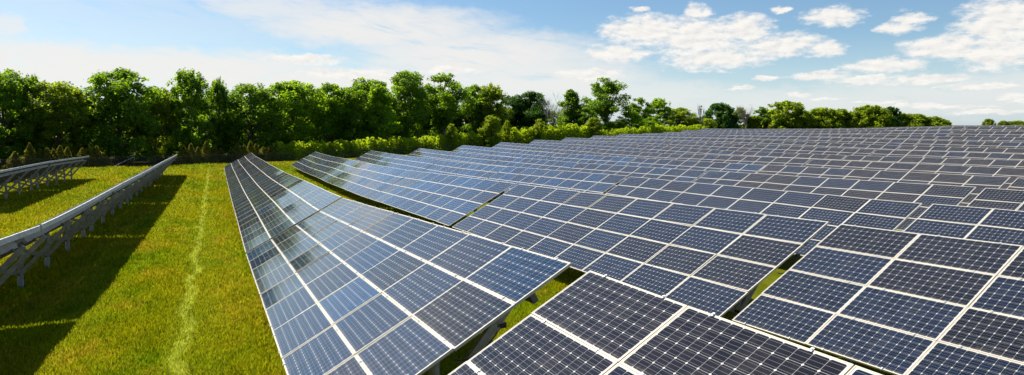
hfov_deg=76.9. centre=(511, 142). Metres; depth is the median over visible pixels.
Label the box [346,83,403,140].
tree
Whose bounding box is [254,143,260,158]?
cedar shrub
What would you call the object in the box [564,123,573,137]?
shrub
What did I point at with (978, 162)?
solar table
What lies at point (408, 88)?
tree
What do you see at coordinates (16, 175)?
solar table
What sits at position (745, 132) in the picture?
solar table
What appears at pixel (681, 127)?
shrub
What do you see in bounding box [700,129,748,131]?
solar table
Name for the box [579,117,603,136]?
tree
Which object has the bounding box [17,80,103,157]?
tree
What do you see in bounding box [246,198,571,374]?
solar table
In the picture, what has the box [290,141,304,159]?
shrub
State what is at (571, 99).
tree
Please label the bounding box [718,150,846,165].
solar table
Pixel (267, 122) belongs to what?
tree
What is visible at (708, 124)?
tree
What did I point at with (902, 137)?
solar table
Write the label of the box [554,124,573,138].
shrub
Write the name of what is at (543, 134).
shrub
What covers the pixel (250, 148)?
cedar shrub
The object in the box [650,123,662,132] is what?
shrub
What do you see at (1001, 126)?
solar table
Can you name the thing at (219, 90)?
tree
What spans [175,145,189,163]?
cedar shrub
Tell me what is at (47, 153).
cedar shrub
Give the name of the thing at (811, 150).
solar table
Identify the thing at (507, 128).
tree
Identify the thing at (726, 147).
solar table
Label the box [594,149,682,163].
solar table
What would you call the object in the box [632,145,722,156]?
solar table
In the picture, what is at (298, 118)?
tree
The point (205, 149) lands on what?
cedar shrub
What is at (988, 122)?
tree
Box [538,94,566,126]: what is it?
bare tree
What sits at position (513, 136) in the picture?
shrub
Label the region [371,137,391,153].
shrub
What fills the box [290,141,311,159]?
shrub
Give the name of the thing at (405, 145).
shrub
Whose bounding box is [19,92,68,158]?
tree
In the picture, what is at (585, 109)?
tree
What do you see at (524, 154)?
solar table
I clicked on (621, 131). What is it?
shrub
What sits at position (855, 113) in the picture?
tree
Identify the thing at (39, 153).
cedar shrub
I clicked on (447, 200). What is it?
solar table
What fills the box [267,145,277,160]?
cedar shrub
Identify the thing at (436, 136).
shrub
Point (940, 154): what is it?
solar table
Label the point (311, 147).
shrub
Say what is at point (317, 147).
shrub
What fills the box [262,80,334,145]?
tree
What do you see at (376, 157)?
solar table
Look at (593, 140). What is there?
solar table
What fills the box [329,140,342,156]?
shrub
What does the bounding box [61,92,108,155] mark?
tree
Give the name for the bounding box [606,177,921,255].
solar table
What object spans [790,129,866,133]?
solar table
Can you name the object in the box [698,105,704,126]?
bare tree
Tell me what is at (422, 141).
shrub
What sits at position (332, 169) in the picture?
solar table
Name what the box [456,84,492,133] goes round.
tree
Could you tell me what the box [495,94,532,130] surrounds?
tree
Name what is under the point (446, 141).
shrub
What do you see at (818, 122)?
tree
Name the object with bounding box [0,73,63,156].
tree
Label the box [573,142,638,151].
solar table
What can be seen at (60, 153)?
cedar shrub
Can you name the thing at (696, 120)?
tree
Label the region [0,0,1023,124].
sky
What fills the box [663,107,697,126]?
tree
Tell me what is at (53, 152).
cedar shrub
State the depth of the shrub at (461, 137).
156.23 m
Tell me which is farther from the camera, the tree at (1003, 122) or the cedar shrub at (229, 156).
the tree at (1003, 122)
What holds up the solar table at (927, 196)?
on the ground at (771, 278)
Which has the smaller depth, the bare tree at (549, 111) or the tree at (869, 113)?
the bare tree at (549, 111)
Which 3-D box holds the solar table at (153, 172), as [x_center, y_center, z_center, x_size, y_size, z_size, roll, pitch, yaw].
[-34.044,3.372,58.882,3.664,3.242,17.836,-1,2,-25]
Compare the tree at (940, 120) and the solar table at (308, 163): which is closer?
the solar table at (308, 163)
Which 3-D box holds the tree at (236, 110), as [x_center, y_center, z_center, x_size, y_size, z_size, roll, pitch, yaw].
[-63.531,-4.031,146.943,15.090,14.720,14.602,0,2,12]
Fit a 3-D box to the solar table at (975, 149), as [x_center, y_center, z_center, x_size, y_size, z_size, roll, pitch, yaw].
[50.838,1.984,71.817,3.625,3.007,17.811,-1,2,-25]
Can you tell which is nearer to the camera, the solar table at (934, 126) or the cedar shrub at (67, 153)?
the cedar shrub at (67, 153)
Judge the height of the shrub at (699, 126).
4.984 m
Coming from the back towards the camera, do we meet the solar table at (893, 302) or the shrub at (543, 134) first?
the shrub at (543, 134)
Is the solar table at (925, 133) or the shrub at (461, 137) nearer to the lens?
the solar table at (925, 133)
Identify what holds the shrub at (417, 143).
on the ground at (771, 278)
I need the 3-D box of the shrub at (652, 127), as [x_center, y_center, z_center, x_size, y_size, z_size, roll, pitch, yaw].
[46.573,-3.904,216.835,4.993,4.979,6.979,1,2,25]
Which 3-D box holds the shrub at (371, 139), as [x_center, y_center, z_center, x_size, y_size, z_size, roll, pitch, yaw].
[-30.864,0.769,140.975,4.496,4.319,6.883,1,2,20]
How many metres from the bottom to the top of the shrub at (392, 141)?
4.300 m
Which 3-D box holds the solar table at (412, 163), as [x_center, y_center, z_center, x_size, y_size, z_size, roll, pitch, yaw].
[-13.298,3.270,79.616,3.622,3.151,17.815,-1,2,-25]
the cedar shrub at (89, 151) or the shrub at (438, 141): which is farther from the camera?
the shrub at (438, 141)
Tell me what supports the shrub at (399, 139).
on the ground at (771, 278)
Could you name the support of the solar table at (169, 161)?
on the ground at (771, 278)
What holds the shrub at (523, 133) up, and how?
on the ground at (771, 278)
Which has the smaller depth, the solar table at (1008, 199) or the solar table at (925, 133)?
the solar table at (1008, 199)
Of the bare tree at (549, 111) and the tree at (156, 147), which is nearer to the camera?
the tree at (156, 147)
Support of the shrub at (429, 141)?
on the ground at (771, 278)
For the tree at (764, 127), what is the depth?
326.04 m
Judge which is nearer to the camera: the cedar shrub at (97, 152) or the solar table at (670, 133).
the cedar shrub at (97, 152)
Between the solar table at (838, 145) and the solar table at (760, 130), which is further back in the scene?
the solar table at (760, 130)
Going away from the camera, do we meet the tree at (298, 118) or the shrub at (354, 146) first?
the shrub at (354, 146)
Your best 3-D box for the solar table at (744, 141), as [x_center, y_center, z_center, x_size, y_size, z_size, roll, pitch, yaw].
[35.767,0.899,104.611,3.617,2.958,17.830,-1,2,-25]
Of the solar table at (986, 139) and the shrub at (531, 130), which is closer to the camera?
the solar table at (986, 139)
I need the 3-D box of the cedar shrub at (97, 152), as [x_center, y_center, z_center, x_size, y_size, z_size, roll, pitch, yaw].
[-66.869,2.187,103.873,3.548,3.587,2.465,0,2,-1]
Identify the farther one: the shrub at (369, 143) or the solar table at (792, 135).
the shrub at (369, 143)
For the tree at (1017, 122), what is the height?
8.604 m
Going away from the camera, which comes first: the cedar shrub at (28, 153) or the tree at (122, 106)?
the cedar shrub at (28, 153)
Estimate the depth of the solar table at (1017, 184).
36.14 m
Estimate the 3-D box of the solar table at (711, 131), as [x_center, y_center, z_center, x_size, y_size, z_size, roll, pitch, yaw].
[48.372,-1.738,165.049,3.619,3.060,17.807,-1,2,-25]
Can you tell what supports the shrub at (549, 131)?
on the ground at (771, 278)
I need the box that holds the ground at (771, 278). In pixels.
[0,125,978,374]
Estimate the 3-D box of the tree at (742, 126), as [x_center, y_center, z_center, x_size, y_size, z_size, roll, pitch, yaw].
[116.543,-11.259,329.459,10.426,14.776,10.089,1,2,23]
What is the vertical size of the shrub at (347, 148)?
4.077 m
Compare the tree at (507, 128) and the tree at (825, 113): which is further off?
the tree at (825, 113)
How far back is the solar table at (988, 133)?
96.22 m
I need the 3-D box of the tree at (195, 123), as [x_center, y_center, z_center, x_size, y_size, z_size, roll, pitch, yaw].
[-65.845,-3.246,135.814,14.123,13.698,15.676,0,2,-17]
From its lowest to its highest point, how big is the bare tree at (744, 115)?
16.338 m
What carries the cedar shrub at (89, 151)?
on the ground at (771, 278)
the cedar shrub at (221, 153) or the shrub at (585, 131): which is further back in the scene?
the shrub at (585, 131)
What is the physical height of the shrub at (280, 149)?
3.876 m
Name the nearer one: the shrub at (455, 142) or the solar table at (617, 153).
the solar table at (617, 153)
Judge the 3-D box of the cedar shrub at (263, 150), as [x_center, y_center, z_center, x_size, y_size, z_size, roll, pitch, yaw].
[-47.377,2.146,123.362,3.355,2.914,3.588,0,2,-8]
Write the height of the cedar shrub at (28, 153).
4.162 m
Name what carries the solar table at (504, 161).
on the ground at (771, 278)
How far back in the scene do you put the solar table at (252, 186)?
47.63 m
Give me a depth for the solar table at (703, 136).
126.97 m
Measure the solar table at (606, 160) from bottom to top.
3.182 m
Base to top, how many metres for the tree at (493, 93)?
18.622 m
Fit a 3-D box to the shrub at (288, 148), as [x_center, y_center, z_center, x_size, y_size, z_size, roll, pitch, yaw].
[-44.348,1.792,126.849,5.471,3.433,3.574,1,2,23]
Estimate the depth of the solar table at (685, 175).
52.19 m
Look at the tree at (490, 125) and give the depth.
160.47 m
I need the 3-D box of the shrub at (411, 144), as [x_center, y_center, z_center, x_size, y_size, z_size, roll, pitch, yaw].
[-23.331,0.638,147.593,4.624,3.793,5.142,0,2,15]
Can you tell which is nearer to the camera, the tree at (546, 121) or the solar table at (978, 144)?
the solar table at (978, 144)
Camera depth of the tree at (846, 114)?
325.83 m
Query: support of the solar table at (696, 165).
on the ground at (771, 278)
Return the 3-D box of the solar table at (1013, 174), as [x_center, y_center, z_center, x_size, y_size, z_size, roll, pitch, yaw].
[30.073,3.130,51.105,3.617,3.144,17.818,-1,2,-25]
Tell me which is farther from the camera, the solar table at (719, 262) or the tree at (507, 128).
the tree at (507, 128)
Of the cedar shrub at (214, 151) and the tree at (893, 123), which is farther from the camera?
the tree at (893, 123)
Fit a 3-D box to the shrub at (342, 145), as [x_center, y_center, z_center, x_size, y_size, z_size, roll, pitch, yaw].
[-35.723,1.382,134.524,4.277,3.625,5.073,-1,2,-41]
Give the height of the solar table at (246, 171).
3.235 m
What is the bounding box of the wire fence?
[0,133,645,169]
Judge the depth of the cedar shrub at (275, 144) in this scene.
124.80 m
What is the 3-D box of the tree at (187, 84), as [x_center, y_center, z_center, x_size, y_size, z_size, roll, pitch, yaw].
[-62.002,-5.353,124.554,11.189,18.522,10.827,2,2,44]
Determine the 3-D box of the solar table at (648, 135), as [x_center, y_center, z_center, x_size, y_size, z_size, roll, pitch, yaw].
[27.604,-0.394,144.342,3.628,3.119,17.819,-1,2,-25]
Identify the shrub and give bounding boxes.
[2,151,24,168]
[21,142,37,165]
[31,148,46,163]
[39,147,52,161]
[49,149,59,160]
[54,145,64,159]
[64,147,73,165]
[73,148,92,166]
[84,146,98,166]
[91,146,108,166]
[95,152,109,166]
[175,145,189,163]
[186,143,198,163]
[192,147,203,162]
[199,141,213,162]
[210,144,219,162]
[218,147,227,162]
[226,149,235,162]
[232,144,243,161]
[241,145,247,155]
[247,141,255,154]
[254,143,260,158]
[259,147,272,160]
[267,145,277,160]
[270,142,282,160]
[273,141,295,160]
[283,143,299,159]
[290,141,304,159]
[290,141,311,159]
[302,141,321,158]
[305,141,322,152]
[314,141,330,154]
[322,142,336,156]
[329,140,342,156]
[334,141,347,157]
[338,139,356,156]
[344,139,365,156]
[356,141,366,155]
[361,139,372,152]
[365,137,376,151]
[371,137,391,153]
[382,139,393,153]
[386,136,399,153]
[392,136,409,153]
[395,137,411,153]
[402,137,416,152]
[409,137,422,152]
[413,135,430,148]
[421,137,437,149]
[429,136,441,150]
[433,134,446,149]
[441,134,454,150]
[448,136,461,150]
[456,133,465,145]
[458,132,468,145]
[462,130,479,145]
[468,132,484,146]
[502,127,518,142]
[512,128,531,143]
[516,127,532,143]
[519,126,533,143]
[529,127,542,142]
[534,131,546,139]
[543,125,555,139]
[543,126,560,140]
[546,124,566,140]
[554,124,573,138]
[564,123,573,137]
[566,123,581,137]
[576,125,590,137]
[580,125,590,137]
[609,129,619,135]
[617,128,625,133]
[625,127,636,133]
[636,126,646,133]
[648,124,657,132]
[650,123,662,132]
[668,125,678,131]
[678,124,686,131]
[684,124,697,129]
[695,124,706,128]
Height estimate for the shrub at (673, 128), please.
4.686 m
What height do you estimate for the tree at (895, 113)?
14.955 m
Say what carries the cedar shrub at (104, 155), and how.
on the ground at (771, 278)
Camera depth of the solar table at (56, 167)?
67.90 m
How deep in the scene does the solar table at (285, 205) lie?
29.85 m
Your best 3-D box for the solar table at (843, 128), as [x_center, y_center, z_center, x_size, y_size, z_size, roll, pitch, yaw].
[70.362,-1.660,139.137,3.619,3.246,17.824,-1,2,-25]
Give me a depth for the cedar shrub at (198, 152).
114.78 m
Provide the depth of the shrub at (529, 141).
173.54 m
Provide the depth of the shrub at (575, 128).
186.71 m
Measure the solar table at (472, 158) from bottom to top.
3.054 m
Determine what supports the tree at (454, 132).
on the ground at (771, 278)
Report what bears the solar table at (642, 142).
on the ground at (771, 278)
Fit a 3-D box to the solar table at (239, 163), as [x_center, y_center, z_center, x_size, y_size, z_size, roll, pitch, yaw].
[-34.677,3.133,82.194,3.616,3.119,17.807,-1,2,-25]
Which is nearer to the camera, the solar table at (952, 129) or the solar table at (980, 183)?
the solar table at (980, 183)
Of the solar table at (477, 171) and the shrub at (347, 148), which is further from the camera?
the shrub at (347, 148)
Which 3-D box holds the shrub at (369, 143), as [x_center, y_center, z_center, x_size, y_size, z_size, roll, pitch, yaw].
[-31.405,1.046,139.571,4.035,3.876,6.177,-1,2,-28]
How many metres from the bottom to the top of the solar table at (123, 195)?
3.279 m
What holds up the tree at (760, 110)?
on the ground at (771, 278)
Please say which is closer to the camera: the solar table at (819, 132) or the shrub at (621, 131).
the solar table at (819, 132)
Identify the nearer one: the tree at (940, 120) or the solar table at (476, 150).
the solar table at (476, 150)
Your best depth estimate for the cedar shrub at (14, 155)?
96.10 m
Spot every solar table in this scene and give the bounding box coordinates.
[0,160,54,198]
[0,183,122,287]
[0,225,39,274]
[21,156,89,188]
[71,167,152,231]
[101,159,167,199]
[145,154,176,183]
[224,153,257,174]
[226,158,269,186]
[229,165,291,207]
[234,176,341,252]
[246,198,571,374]
[291,152,333,172]
[307,157,363,182]
[330,163,414,198]
[355,151,397,164]
[369,171,514,225]
[381,155,439,171]
[407,148,453,161]
[422,160,505,178]
[442,152,502,164]
[448,270,881,374]
[452,145,501,154]
[452,184,828,317]
[487,166,626,193]
[491,149,554,159]
[491,156,577,170]
[492,142,542,152]
[529,140,578,149]
[535,145,599,158]
[547,153,634,168]
[561,138,611,143]
[568,163,705,188]
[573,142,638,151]
[591,136,639,139]
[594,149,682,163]
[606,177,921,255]
[607,139,672,149]
[617,134,665,137]
[626,158,765,181]
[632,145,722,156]
[637,137,701,145]
[646,133,689,136]
[663,132,710,133]
[665,135,727,140]
[666,141,754,153]
[676,154,809,172]
[682,130,730,132]
[689,133,751,137]
[694,171,975,230]
[698,138,783,149]
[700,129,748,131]
[712,131,772,135]
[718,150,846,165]
[725,136,808,145]
[731,130,790,132]
[732,224,1023,374]
[749,129,807,131]
[749,145,875,159]
[750,133,830,141]
[758,165,1009,205]
[772,131,849,137]
[780,141,898,155]
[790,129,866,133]
[803,159,1023,188]
[805,137,919,149]
[808,128,877,130]
[828,134,937,145]
[843,155,1023,167]
[848,131,951,139]
[866,126,965,135]
[870,149,1023,159]
[883,125,976,130]
[897,146,1023,153]
[903,204,1023,245]
[916,140,1023,148]
[936,136,1023,142]
[949,131,1023,136]
[963,127,1023,131]
[967,188,1023,210]
[978,125,1023,126]
[1007,178,1023,189]
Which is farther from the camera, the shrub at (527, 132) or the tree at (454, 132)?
the shrub at (527, 132)
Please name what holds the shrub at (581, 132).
on the ground at (771, 278)
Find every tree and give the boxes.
[0,68,49,165]
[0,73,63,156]
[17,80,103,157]
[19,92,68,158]
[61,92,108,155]
[76,67,165,162]
[94,115,157,158]
[129,85,180,161]
[162,67,217,154]
[172,97,234,153]
[202,76,235,153]
[212,82,286,153]
[213,94,241,151]
[239,93,285,147]
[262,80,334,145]
[282,100,318,141]
[301,82,364,142]
[330,86,371,142]
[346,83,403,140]
[349,77,391,128]
[380,70,433,138]
[413,105,440,137]
[414,72,481,137]
[415,104,461,135]
[445,123,457,149]
[451,108,483,132]
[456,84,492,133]
[473,82,513,130]
[477,115,502,147]
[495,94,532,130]
[501,120,512,141]
[510,90,552,127]
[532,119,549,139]
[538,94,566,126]
[543,111,560,125]
[555,89,586,126]
[562,103,598,126]
[579,77,635,131]
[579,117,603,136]
[603,121,632,131]
[615,112,645,128]
[627,97,653,124]
[637,117,664,126]
[650,97,676,125]
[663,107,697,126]
[681,117,705,127]
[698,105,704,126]
[699,118,717,128]
[701,102,738,128]
[720,115,741,128]
[733,107,748,128]
[734,104,752,128]
[747,115,761,128]
[753,107,769,128]
[760,100,819,128]
[761,111,783,128]
[785,110,824,128]
[809,114,825,128]
[810,107,843,128]
[829,108,858,128]
[843,111,873,127]
[850,105,900,127]
[873,114,895,126]
[882,106,903,127]
[889,113,916,126]
[903,113,944,126]
[920,118,937,126]
[929,116,951,125]
[981,118,996,124]
[997,120,1010,124]
[1008,120,1023,124]
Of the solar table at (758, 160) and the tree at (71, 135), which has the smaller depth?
the solar table at (758, 160)
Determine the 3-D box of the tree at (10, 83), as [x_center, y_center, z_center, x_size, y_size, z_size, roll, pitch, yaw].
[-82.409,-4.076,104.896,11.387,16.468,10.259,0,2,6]
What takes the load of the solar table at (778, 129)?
on the ground at (771, 278)
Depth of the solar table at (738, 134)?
133.30 m
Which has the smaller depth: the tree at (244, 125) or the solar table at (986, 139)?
the solar table at (986, 139)
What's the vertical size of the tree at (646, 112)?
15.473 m
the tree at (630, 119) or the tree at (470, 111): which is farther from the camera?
the tree at (630, 119)
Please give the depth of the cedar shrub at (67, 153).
100.97 m
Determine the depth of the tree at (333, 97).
145.49 m
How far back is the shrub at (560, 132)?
181.35 m
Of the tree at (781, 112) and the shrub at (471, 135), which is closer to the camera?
the shrub at (471, 135)
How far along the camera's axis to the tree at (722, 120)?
301.64 m
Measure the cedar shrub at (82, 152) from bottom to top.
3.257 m
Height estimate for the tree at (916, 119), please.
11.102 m
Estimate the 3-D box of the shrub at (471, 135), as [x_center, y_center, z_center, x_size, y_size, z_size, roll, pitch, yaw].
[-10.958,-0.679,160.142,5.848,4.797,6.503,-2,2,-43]
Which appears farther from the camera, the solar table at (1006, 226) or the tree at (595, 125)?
the tree at (595, 125)
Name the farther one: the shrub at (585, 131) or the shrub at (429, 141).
the shrub at (585, 131)
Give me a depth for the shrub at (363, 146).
137.67 m
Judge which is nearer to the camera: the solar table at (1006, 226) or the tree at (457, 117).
the solar table at (1006, 226)
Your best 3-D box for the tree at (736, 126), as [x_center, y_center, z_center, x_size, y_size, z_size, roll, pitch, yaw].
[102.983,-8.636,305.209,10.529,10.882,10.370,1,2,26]
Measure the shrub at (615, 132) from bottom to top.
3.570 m
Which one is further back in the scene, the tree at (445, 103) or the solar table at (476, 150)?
the tree at (445, 103)
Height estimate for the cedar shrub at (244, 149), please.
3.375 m
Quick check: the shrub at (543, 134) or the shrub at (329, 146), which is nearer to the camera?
the shrub at (329, 146)
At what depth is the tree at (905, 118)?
326.37 m
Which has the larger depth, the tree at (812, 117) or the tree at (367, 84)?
the tree at (812, 117)
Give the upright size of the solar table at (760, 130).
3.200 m
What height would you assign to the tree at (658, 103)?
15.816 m
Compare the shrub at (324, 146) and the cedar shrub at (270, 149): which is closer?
the cedar shrub at (270, 149)
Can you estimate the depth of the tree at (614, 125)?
216.05 m
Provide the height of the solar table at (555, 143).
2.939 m
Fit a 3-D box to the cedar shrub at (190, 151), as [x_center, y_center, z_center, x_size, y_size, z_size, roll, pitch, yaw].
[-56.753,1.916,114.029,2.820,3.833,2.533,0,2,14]
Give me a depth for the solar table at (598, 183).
45.11 m
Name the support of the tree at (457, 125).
on the ground at (771, 278)
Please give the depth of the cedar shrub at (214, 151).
116.47 m
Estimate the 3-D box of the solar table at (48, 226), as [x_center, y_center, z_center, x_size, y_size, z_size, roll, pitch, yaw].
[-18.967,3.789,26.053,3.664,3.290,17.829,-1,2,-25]
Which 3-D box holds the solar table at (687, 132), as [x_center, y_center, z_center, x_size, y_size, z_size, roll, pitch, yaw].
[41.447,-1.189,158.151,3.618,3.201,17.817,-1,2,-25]
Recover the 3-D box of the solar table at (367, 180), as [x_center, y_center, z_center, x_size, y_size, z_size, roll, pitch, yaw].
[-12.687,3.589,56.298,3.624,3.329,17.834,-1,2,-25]
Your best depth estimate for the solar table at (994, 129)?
103.82 m
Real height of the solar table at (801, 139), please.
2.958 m
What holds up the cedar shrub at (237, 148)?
on the ground at (771, 278)
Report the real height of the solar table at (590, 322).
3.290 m
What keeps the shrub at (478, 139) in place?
on the ground at (771, 278)
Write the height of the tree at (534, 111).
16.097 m
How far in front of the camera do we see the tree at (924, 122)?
326.54 m
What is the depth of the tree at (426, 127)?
178.95 m
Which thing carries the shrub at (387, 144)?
on the ground at (771, 278)
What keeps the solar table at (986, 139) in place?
on the ground at (771, 278)
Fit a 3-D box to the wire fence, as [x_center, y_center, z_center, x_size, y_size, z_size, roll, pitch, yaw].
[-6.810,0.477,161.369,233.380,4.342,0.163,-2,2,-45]
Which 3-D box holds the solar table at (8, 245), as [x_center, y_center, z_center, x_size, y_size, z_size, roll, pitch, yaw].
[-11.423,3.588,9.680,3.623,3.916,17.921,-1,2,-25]
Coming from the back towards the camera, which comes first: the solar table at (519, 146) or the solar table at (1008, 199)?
the solar table at (519, 146)
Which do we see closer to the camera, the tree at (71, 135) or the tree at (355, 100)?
the tree at (71, 135)
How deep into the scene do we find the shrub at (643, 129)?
212.76 m
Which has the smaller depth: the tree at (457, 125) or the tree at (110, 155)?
the tree at (110, 155)
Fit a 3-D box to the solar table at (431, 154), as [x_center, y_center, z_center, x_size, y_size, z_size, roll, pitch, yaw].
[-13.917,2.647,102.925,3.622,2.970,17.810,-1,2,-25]
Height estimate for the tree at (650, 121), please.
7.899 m
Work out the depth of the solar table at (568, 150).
99.94 m
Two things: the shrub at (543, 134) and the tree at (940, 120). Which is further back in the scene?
the tree at (940, 120)
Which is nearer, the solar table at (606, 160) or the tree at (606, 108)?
the solar table at (606, 160)
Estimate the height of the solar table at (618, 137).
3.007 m
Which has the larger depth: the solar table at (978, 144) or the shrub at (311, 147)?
the shrub at (311, 147)
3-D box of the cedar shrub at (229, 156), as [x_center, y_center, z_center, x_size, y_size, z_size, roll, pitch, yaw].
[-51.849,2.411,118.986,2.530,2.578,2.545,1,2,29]
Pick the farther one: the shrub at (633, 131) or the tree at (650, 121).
the tree at (650, 121)
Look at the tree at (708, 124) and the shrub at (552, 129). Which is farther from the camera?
the tree at (708, 124)
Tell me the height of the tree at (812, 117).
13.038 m
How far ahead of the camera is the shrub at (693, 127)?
234.27 m
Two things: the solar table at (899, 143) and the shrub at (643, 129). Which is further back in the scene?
the shrub at (643, 129)
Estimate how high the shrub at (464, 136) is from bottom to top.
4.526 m
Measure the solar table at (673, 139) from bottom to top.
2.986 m
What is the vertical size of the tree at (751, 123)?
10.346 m

